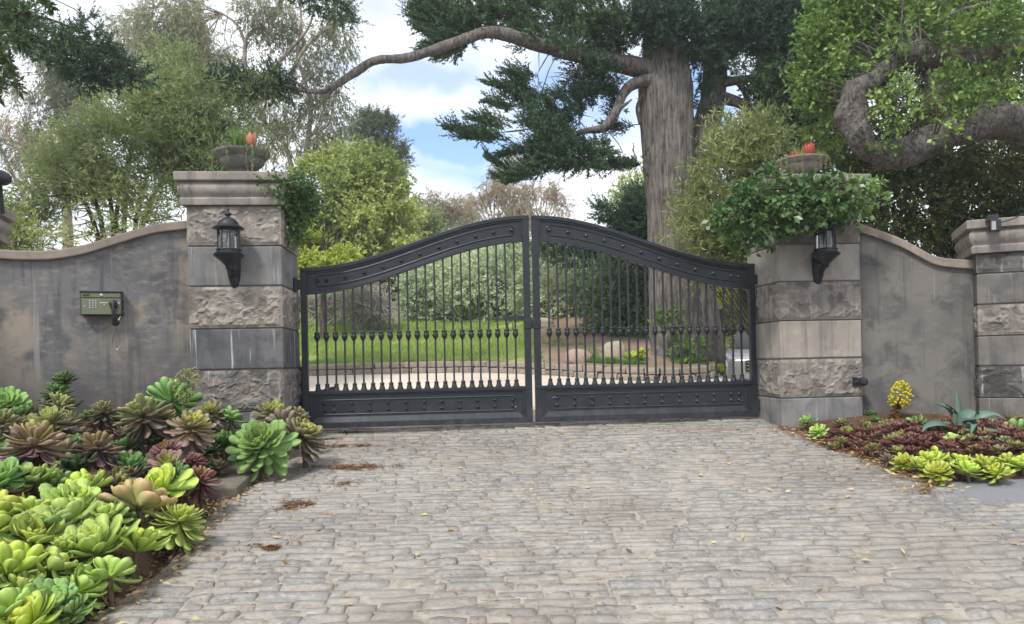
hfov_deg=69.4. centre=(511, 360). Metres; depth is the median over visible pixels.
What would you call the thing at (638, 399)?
gate leaf
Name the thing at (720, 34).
cypress tree
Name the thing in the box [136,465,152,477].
ground rosette
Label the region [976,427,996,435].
ground rosette
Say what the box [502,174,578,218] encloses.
eucalyptus tree
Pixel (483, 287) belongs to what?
silver hedge
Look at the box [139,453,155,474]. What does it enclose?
rosette succulent
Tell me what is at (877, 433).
ground rosette
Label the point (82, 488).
rosette succulent
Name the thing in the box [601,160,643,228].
tree
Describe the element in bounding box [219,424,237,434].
ground rosette
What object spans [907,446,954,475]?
rosette succulent
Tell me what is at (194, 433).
rosette succulent
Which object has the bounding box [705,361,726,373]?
leafy succulent
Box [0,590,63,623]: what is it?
rosette succulent
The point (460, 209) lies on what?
eucalyptus tree
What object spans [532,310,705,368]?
soil bank
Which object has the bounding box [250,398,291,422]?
rosette succulent
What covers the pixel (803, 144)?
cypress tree
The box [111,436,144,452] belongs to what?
ground rosette
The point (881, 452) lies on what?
ground rosette
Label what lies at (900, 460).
rosette succulent
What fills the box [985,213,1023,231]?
floodlight
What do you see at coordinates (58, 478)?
rosette succulent
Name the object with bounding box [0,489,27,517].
rosette succulent
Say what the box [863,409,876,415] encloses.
rosette succulent
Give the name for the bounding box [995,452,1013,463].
rosette succulent
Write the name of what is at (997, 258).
wall pillar
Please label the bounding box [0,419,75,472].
rosette succulent
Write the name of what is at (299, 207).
creeper
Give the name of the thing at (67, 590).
rosette succulent
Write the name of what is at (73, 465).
rosette succulent
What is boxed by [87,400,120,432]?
rosette succulent
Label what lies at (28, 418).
ground rosette
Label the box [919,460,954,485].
rosette succulent
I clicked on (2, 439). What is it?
ground rosette
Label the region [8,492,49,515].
ground rosette
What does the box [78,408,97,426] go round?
ground rosette
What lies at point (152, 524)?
bed leaves
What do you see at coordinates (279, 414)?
rosette succulent
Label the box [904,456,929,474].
rosette succulent
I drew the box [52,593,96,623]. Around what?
rosette succulent
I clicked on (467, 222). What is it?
eucalyptus tree
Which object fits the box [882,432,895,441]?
ground rosette
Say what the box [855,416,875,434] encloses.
rosette succulent
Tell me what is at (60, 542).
ground rosette
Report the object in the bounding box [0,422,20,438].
ground rosette
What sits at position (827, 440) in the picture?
ground rosette
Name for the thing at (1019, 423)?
rosette succulent
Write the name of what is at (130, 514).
rosette succulent
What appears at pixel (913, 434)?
ground rosette
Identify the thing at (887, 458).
rosette succulent
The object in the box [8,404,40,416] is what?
ground rosette
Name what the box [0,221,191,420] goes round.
boundary wall
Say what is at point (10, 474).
rosette succulent
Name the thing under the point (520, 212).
eucalyptus tree
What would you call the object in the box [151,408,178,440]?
rosette succulent
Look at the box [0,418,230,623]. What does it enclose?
planting bed
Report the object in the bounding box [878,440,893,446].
ground rosette
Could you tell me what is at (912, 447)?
ground rosette
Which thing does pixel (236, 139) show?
urn grass
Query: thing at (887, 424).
ground rosette
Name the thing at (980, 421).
ground rosette
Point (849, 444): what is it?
ground rosette
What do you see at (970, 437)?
ground rosette
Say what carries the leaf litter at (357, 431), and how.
on the driveway at (311, 590)
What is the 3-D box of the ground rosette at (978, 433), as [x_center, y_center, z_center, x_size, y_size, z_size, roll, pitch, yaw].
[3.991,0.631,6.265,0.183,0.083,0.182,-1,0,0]
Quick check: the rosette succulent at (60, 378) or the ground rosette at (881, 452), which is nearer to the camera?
the ground rosette at (881, 452)
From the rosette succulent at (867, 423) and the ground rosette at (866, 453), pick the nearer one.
the ground rosette at (866, 453)
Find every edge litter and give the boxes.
[82,447,300,623]
[772,426,940,494]
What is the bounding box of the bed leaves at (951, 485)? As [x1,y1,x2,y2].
[770,422,971,492]
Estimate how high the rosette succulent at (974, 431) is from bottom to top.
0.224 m
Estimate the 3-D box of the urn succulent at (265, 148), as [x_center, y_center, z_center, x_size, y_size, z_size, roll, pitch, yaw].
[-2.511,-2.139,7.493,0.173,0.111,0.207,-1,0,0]
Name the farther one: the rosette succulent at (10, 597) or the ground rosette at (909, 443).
the ground rosette at (909, 443)
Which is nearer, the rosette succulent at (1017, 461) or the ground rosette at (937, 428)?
the rosette succulent at (1017, 461)
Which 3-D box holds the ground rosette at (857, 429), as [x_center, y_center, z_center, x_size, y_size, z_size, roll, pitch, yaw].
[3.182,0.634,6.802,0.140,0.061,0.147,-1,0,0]
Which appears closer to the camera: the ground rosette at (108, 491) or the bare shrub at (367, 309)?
the ground rosette at (108, 491)
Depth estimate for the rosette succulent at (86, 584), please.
3.50 m
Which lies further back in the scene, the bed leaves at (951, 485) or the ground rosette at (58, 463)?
the bed leaves at (951, 485)
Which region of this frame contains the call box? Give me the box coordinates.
[79,291,123,349]
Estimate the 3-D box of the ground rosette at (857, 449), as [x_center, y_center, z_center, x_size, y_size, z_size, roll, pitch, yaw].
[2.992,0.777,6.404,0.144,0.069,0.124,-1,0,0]
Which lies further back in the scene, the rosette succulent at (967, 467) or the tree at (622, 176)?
the tree at (622, 176)
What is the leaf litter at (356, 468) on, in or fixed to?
on the driveway at (311, 590)
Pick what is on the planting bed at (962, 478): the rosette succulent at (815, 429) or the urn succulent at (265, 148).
the rosette succulent at (815, 429)
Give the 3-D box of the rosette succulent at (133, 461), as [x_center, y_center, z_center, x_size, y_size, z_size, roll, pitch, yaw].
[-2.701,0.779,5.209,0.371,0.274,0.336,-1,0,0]
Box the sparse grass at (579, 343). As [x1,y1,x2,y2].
[532,338,601,362]
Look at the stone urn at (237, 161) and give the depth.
7.35 m
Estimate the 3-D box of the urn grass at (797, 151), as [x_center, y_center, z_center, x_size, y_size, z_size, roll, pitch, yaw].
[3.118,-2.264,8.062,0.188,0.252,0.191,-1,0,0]
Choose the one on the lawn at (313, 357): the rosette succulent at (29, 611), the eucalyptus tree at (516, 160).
the eucalyptus tree at (516, 160)
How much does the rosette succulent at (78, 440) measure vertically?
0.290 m
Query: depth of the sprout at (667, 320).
12.06 m
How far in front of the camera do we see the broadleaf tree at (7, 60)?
6.15 m
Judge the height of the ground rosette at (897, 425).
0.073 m
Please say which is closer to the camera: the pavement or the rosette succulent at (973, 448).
the pavement
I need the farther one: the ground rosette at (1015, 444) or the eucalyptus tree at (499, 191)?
the eucalyptus tree at (499, 191)
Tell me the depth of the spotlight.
7.57 m
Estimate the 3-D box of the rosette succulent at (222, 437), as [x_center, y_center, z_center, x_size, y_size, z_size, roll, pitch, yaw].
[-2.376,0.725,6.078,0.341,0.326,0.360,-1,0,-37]
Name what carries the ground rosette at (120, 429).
on the planting bed at (145, 557)
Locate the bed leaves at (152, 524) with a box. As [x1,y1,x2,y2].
[27,452,231,595]
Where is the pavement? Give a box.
[930,479,1023,528]
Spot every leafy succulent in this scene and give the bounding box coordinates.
[623,348,648,359]
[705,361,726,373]
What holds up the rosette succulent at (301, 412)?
on the ground
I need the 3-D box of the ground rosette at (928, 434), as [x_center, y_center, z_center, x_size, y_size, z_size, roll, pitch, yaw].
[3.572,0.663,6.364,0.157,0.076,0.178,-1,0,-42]
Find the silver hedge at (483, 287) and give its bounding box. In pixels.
[390,238,611,323]
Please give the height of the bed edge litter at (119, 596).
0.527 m
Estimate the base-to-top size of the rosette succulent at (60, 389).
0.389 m
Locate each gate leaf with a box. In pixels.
[293,215,532,427]
[531,215,759,421]
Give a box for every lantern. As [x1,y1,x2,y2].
[0,170,11,213]
[212,208,244,287]
[810,219,840,284]
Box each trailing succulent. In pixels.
[210,143,267,170]
[780,152,831,173]
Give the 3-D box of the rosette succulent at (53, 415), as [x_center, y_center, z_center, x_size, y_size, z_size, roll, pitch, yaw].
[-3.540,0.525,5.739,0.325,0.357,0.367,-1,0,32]
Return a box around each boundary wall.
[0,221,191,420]
[858,224,976,414]
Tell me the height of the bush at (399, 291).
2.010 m
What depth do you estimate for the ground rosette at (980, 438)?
6.14 m
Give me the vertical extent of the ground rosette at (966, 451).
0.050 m
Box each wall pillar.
[0,208,15,248]
[951,216,1023,419]
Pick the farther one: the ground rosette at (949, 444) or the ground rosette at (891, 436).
the ground rosette at (891, 436)
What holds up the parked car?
on the driveway at (404, 379)
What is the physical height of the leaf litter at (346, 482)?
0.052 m
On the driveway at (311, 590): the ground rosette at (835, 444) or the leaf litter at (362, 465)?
the leaf litter at (362, 465)
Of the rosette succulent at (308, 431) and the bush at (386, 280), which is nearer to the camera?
the rosette succulent at (308, 431)
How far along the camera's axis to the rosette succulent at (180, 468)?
5.07 m
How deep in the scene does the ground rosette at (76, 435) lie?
5.49 m
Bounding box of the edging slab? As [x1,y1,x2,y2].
[195,461,259,501]
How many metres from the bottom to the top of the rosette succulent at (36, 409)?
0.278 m
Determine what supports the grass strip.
on the soil bank
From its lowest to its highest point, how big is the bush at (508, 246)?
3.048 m
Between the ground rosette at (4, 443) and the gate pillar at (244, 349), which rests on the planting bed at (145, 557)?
the ground rosette at (4, 443)
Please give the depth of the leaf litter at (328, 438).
7.47 m
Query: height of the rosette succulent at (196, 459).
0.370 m
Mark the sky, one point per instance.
(422, 90)
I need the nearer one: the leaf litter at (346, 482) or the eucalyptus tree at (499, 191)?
the leaf litter at (346, 482)
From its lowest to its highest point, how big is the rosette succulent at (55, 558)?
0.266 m
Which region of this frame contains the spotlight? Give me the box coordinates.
[852,377,867,385]
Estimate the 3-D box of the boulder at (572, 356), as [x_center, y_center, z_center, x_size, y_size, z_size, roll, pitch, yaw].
[1.144,-0.018,12.709,0.490,0.370,0.395,-1,0,0]
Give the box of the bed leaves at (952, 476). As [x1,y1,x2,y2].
[804,412,1015,478]
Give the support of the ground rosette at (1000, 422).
on the planting bed at (962, 478)
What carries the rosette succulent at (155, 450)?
on the planting bed at (145, 557)
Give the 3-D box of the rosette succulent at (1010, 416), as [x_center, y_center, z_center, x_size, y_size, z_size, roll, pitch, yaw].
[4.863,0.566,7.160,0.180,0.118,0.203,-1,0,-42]
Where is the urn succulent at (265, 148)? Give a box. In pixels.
[258,144,273,153]
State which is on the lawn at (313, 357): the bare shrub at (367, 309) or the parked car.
the bare shrub at (367, 309)
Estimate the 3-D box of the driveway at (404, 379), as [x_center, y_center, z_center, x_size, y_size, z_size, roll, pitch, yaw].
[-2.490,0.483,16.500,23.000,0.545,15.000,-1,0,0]
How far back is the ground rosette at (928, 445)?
6.13 m
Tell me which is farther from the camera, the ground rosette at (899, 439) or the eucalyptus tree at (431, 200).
the eucalyptus tree at (431, 200)
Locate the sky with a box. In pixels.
[0,0,1023,309]
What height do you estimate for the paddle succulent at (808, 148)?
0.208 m
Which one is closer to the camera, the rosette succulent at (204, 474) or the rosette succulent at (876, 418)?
the rosette succulent at (204, 474)
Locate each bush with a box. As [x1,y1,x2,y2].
[3,185,98,250]
[297,211,367,337]
[330,276,402,308]
[385,271,428,311]
[471,243,520,284]
[650,97,806,335]
[716,287,736,375]
[718,290,747,348]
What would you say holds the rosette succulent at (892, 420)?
on the planting bed at (962, 478)
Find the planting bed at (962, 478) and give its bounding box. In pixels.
[797,413,1023,481]
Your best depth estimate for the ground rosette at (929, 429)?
6.54 m
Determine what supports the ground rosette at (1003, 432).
on the planting bed at (962, 478)
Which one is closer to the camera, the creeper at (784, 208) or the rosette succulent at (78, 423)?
the rosette succulent at (78, 423)
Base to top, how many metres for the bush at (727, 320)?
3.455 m
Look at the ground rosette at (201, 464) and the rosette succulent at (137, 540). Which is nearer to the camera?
the rosette succulent at (137, 540)
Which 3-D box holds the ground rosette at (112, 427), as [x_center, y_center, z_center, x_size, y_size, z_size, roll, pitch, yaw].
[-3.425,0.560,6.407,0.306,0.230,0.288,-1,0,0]
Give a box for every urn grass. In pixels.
[227,124,250,145]
[789,143,803,154]
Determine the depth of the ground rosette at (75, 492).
4.18 m
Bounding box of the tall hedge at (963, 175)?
[811,73,1023,258]
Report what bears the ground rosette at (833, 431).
on the planting bed at (962, 478)
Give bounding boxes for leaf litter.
[193,535,328,562]
[229,498,365,514]
[263,501,312,511]
[288,460,495,479]
[291,479,396,487]
[295,457,423,480]
[316,437,426,444]
[325,429,393,433]
[327,440,444,450]
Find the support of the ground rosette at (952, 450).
on the planting bed at (962, 478)
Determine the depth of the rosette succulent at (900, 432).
6.44 m
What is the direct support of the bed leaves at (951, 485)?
on the driveway at (311, 590)
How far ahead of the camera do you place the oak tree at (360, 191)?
19.53 m
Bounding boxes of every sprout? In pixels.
[647,300,686,336]
[665,324,711,363]
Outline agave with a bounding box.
[922,388,1004,433]
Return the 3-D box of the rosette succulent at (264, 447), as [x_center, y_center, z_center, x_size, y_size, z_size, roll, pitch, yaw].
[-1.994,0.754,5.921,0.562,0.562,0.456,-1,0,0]
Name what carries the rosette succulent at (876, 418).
on the planting bed at (962, 478)
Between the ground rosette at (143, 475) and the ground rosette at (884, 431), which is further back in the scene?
the ground rosette at (884, 431)
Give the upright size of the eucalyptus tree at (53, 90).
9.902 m
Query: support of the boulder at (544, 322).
on the soil bank
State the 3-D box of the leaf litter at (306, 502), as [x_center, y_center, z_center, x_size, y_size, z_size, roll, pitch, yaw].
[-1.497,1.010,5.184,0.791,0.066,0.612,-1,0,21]
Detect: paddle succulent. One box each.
[246,131,256,146]
[803,141,814,153]
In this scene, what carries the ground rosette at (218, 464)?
on the planting bed at (145, 557)
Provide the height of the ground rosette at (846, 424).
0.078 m
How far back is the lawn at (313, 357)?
15.20 m
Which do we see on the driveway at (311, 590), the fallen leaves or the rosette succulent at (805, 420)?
the fallen leaves
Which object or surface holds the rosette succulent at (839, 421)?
on the planting bed at (962, 478)
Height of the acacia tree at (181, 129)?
5.590 m
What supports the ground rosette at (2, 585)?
on the planting bed at (145, 557)
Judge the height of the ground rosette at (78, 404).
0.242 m
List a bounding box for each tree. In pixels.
[0,0,59,106]
[0,0,367,102]
[0,5,160,248]
[0,109,74,249]
[3,19,290,250]
[117,0,376,173]
[196,0,913,373]
[285,133,431,290]
[340,102,419,231]
[365,193,449,276]
[415,184,462,227]
[429,190,490,231]
[443,209,492,231]
[460,170,529,219]
[473,148,532,214]
[477,197,553,242]
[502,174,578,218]
[529,171,646,276]
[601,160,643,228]
[725,3,885,349]
[779,0,1023,169]
[828,0,1023,258]
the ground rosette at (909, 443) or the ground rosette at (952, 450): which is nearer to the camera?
the ground rosette at (952, 450)
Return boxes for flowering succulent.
[172,367,200,420]
[887,380,913,419]
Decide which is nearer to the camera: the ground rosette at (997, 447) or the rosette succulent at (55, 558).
the rosette succulent at (55, 558)
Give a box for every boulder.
[541,317,554,328]
[564,349,591,363]
[604,341,626,356]
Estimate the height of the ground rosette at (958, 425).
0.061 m
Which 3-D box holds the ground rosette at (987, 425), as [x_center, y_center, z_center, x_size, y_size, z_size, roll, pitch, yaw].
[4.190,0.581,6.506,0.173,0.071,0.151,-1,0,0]
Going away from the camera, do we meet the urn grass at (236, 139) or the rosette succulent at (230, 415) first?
the rosette succulent at (230, 415)
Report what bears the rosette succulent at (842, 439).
on the planting bed at (962, 478)
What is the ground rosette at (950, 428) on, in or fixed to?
on the planting bed at (962, 478)
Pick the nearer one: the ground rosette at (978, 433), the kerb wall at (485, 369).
the ground rosette at (978, 433)
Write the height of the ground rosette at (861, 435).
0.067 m
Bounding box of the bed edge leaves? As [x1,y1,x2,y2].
[86,473,285,623]
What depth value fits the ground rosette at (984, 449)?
5.90 m
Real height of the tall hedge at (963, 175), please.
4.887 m
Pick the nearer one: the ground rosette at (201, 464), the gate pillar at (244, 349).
the ground rosette at (201, 464)
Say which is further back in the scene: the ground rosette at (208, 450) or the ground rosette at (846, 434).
the ground rosette at (846, 434)
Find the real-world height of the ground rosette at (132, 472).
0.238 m
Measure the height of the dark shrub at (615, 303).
2.757 m
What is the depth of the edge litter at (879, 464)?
6.08 m
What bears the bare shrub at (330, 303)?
on the lawn at (313, 357)
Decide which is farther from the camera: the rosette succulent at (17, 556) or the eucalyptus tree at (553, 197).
the eucalyptus tree at (553, 197)
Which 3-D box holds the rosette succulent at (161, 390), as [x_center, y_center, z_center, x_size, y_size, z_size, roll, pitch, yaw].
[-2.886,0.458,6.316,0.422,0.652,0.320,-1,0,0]
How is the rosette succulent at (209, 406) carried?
on the planting bed at (145, 557)
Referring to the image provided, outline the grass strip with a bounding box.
[587,353,705,364]
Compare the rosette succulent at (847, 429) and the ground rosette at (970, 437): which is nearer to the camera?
the ground rosette at (970, 437)
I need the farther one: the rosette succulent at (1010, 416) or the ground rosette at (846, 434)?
the rosette succulent at (1010, 416)
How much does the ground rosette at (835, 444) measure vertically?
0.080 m
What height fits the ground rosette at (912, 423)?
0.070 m
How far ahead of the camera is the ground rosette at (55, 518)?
3.77 m
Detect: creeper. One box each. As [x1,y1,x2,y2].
[168,164,323,251]
[702,152,893,258]
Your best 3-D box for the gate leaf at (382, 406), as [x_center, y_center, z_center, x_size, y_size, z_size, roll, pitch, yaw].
[-1.050,-0.417,7.806,2.539,2.210,0.105,-1,0,-5]
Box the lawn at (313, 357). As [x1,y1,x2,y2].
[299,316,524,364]
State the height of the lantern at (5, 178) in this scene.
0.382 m
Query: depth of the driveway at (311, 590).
4.44 m
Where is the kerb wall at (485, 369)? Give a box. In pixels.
[300,361,714,381]
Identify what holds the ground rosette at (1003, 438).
on the planting bed at (962, 478)
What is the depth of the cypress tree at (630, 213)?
16.27 m
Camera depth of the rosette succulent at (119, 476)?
4.72 m
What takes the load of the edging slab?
on the planting bed at (145, 557)
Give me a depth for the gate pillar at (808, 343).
7.63 m
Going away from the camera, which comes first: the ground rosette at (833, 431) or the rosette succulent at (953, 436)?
the rosette succulent at (953, 436)
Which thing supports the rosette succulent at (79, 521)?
on the planting bed at (145, 557)
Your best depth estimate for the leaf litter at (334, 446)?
7.15 m
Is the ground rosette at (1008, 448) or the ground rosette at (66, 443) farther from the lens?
the ground rosette at (1008, 448)
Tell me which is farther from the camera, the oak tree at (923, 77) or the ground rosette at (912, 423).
the oak tree at (923, 77)
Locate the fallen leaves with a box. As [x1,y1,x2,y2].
[191,420,1017,619]
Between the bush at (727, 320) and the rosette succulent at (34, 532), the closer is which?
the rosette succulent at (34, 532)
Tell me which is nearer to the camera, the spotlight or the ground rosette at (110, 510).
the ground rosette at (110, 510)
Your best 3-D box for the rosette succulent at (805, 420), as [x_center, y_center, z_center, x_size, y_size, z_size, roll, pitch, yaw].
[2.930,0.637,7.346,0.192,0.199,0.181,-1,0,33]
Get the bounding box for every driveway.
[100,410,1023,623]
[309,366,730,409]
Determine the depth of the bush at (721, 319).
16.92 m
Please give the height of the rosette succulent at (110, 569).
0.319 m
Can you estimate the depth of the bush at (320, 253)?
15.75 m
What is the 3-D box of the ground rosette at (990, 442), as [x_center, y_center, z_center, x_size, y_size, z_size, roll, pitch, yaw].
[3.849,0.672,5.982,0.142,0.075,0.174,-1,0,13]
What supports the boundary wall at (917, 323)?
on the ground
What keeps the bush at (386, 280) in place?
on the lawn at (313, 357)
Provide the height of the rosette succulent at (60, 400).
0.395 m
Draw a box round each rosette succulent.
[0,386,31,409]
[0,408,26,444]
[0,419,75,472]
[0,456,40,490]
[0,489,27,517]
[0,504,81,559]
[0,510,11,533]
[0,540,65,576]
[0,570,55,591]
[0,587,31,618]
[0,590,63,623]
[14,493,30,497]
[26,578,84,623]
[27,403,38,414]
[31,405,82,434]
[32,542,78,579]
[35,466,71,487]
[36,382,74,408]
[37,392,79,416]
[39,478,101,522]
[43,513,140,571]
[49,519,81,543]
[50,497,99,523]
[51,370,80,391]
[52,563,107,618]
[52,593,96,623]
[59,411,90,434]
[59,451,97,472]
[59,468,112,487]
[69,432,90,453]
[73,430,123,478]
[76,555,141,606]
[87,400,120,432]
[90,498,140,527]
[98,478,177,528]
[102,466,132,498]
[107,451,151,471]
[112,393,175,457]
[114,526,171,578]
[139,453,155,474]
[144,376,202,438]
[144,463,198,517]
[146,449,186,474]
[148,439,182,461]
[150,503,206,557]
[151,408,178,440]
[163,409,217,476]
[163,459,194,505]
[173,465,221,519]
[183,452,208,493]
[194,400,227,458]
[204,429,234,465]
[215,405,247,458]
[225,419,300,481]
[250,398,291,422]
[263,408,299,459]
[283,417,328,467]
[290,406,310,456]
[796,414,817,430]
[807,424,828,441]
[831,418,849,426]
[834,435,848,448]
[837,425,855,437]
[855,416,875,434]
[860,443,882,459]
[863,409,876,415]
[869,415,884,421]
[878,452,896,470]
[879,418,898,430]
[889,452,914,471]
[892,429,910,443]
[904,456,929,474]
[905,414,926,425]
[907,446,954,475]
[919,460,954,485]
[941,432,965,442]
[944,453,979,466]
[950,459,983,482]
[960,427,981,440]
[965,443,993,454]
[968,454,1004,479]
[980,462,1015,483]
[990,428,1009,439]
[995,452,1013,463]
[997,418,1023,433]
[1004,413,1020,419]
[1004,453,1023,475]
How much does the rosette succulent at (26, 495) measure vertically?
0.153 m
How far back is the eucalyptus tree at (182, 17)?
20.75 m
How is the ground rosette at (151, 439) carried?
on the planting bed at (145, 557)
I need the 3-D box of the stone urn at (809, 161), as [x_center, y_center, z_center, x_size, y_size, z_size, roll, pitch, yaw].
[3.148,-2.040,8.028,0.540,0.268,0.540,-1,0,-5]
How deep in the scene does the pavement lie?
5.18 m
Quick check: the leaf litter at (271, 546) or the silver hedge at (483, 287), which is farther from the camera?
the silver hedge at (483, 287)
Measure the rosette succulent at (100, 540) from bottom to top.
0.366 m
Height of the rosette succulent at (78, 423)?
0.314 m
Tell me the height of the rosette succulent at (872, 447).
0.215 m
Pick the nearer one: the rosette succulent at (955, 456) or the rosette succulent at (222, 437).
the rosette succulent at (955, 456)
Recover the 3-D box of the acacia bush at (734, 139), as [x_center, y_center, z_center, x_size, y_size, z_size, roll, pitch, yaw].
[3.366,-1.705,11.237,2.417,4.707,1.704,-1,0,-29]
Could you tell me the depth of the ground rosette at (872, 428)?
6.73 m
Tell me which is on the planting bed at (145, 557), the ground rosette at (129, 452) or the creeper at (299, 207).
the ground rosette at (129, 452)
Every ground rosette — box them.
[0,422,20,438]
[0,430,10,446]
[0,441,15,452]
[0,574,8,587]
[6,461,62,498]
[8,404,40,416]
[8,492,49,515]
[9,506,79,535]
[13,413,37,428]
[40,484,92,507]
[44,528,89,560]
[46,438,77,460]
[54,400,83,411]
[55,461,68,468]
[61,432,83,444]
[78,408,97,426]
[84,501,132,524]
[90,469,111,490]
[97,413,130,433]
[105,477,135,495]
[110,450,133,465]
[110,464,146,478]
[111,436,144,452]
[113,425,135,444]
[136,434,161,451]
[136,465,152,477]
[183,457,211,467]
[185,442,221,465]
[206,458,233,475]
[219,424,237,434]
[818,438,835,445]
[826,441,844,449]
[827,427,840,435]
[837,431,854,437]
[841,423,853,429]
[841,441,854,448]
[847,446,862,452]
[850,432,867,439]
[851,426,864,431]
[852,439,867,446]
[858,449,871,455]
[864,425,879,432]
[871,430,884,437]
[874,428,889,435]
[874,451,894,458]
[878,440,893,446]
[882,422,892,427]
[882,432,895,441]
[885,445,905,453]
[887,436,911,443]
[889,422,905,428]
[899,427,918,433]
[900,447,920,454]
[903,421,922,426]
[903,438,918,446]
[904,432,919,439]
[907,445,922,449]
[910,425,921,430]
[911,435,934,443]
[919,440,938,448]
[920,426,937,431]
[922,433,937,440]
[930,426,943,430]
[932,432,949,440]
[938,440,959,448]
[939,425,955,430]
[948,448,963,453]
[950,422,963,428]
[953,440,969,447]
[959,449,973,453]
[962,427,974,433]
[964,433,977,439]
[970,444,993,453]
[972,430,993,438]
[975,419,985,424]
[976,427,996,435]
[976,436,992,442]
[978,439,998,446]
[984,423,997,428]
[989,444,1008,453]
[991,420,1005,425]
[992,429,1013,436]
[995,435,1017,443]
[997,424,1022,433]
[1002,440,1023,449]
[1002,445,1017,452]
[1011,432,1023,440]
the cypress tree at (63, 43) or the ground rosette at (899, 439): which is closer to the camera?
the ground rosette at (899, 439)
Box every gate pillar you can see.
[173,171,301,430]
[741,174,870,429]
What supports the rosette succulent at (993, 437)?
on the planting bed at (962, 478)
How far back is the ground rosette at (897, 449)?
6.09 m
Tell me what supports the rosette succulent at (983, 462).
on the planting bed at (962, 478)
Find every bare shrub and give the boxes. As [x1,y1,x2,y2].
[298,288,357,326]
[333,282,406,329]
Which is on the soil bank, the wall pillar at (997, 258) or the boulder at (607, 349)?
the boulder at (607, 349)
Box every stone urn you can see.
[213,145,270,170]
[775,153,828,173]
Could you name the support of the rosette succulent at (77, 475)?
on the planting bed at (145, 557)
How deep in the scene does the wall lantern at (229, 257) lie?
6.91 m
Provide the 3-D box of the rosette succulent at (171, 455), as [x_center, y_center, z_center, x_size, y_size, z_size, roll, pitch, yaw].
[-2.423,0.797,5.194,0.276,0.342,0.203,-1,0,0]
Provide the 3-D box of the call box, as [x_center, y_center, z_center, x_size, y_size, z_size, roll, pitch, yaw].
[-3.813,-0.370,6.879,0.360,0.552,0.189,-1,0,-20]
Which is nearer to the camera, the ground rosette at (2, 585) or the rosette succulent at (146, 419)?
the ground rosette at (2, 585)
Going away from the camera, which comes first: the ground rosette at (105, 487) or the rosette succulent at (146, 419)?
the ground rosette at (105, 487)
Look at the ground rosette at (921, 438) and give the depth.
6.27 m
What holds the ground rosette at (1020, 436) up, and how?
on the planting bed at (962, 478)
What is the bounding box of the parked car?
[725,331,748,380]
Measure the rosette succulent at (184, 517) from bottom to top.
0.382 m
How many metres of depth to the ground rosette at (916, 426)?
6.60 m
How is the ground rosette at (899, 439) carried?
on the planting bed at (962, 478)
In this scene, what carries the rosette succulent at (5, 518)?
on the planting bed at (145, 557)
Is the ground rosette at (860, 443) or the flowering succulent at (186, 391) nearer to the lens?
the flowering succulent at (186, 391)
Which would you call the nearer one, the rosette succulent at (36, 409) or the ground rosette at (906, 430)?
the rosette succulent at (36, 409)
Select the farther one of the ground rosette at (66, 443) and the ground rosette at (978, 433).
the ground rosette at (978, 433)
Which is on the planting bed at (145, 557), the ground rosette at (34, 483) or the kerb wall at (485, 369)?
the ground rosette at (34, 483)
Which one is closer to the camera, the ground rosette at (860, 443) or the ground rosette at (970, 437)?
the ground rosette at (970, 437)
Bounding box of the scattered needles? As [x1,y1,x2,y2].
[129,428,1022,623]
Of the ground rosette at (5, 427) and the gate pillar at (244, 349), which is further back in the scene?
the gate pillar at (244, 349)
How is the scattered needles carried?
on the driveway at (311, 590)
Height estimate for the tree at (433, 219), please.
4.704 m
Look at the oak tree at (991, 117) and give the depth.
8.68 m
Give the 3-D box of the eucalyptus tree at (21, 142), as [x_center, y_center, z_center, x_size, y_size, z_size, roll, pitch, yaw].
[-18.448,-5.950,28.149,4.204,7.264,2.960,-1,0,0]
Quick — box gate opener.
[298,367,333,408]
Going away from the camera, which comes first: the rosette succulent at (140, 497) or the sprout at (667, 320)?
the rosette succulent at (140, 497)
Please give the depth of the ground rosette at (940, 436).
6.33 m
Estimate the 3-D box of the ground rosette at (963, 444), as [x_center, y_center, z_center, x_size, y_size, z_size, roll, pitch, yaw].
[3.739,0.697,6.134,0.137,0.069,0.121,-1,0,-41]
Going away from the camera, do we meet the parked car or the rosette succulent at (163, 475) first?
the rosette succulent at (163, 475)
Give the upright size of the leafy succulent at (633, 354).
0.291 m
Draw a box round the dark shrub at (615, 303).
[563,253,648,339]
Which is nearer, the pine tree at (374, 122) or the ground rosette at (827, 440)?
the ground rosette at (827, 440)
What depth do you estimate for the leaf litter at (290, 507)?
5.15 m
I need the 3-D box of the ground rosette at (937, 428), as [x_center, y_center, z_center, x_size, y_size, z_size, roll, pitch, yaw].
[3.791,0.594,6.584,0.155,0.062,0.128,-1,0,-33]
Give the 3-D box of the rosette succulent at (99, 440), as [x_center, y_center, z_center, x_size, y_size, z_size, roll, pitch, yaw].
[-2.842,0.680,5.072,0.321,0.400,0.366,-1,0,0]
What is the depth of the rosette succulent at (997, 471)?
5.38 m
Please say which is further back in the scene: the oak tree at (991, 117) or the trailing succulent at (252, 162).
the oak tree at (991, 117)
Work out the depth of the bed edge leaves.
4.04 m
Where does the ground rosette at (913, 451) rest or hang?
on the planting bed at (962, 478)
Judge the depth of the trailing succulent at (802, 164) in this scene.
7.81 m
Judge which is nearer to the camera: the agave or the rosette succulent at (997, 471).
the rosette succulent at (997, 471)
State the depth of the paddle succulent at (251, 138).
7.43 m

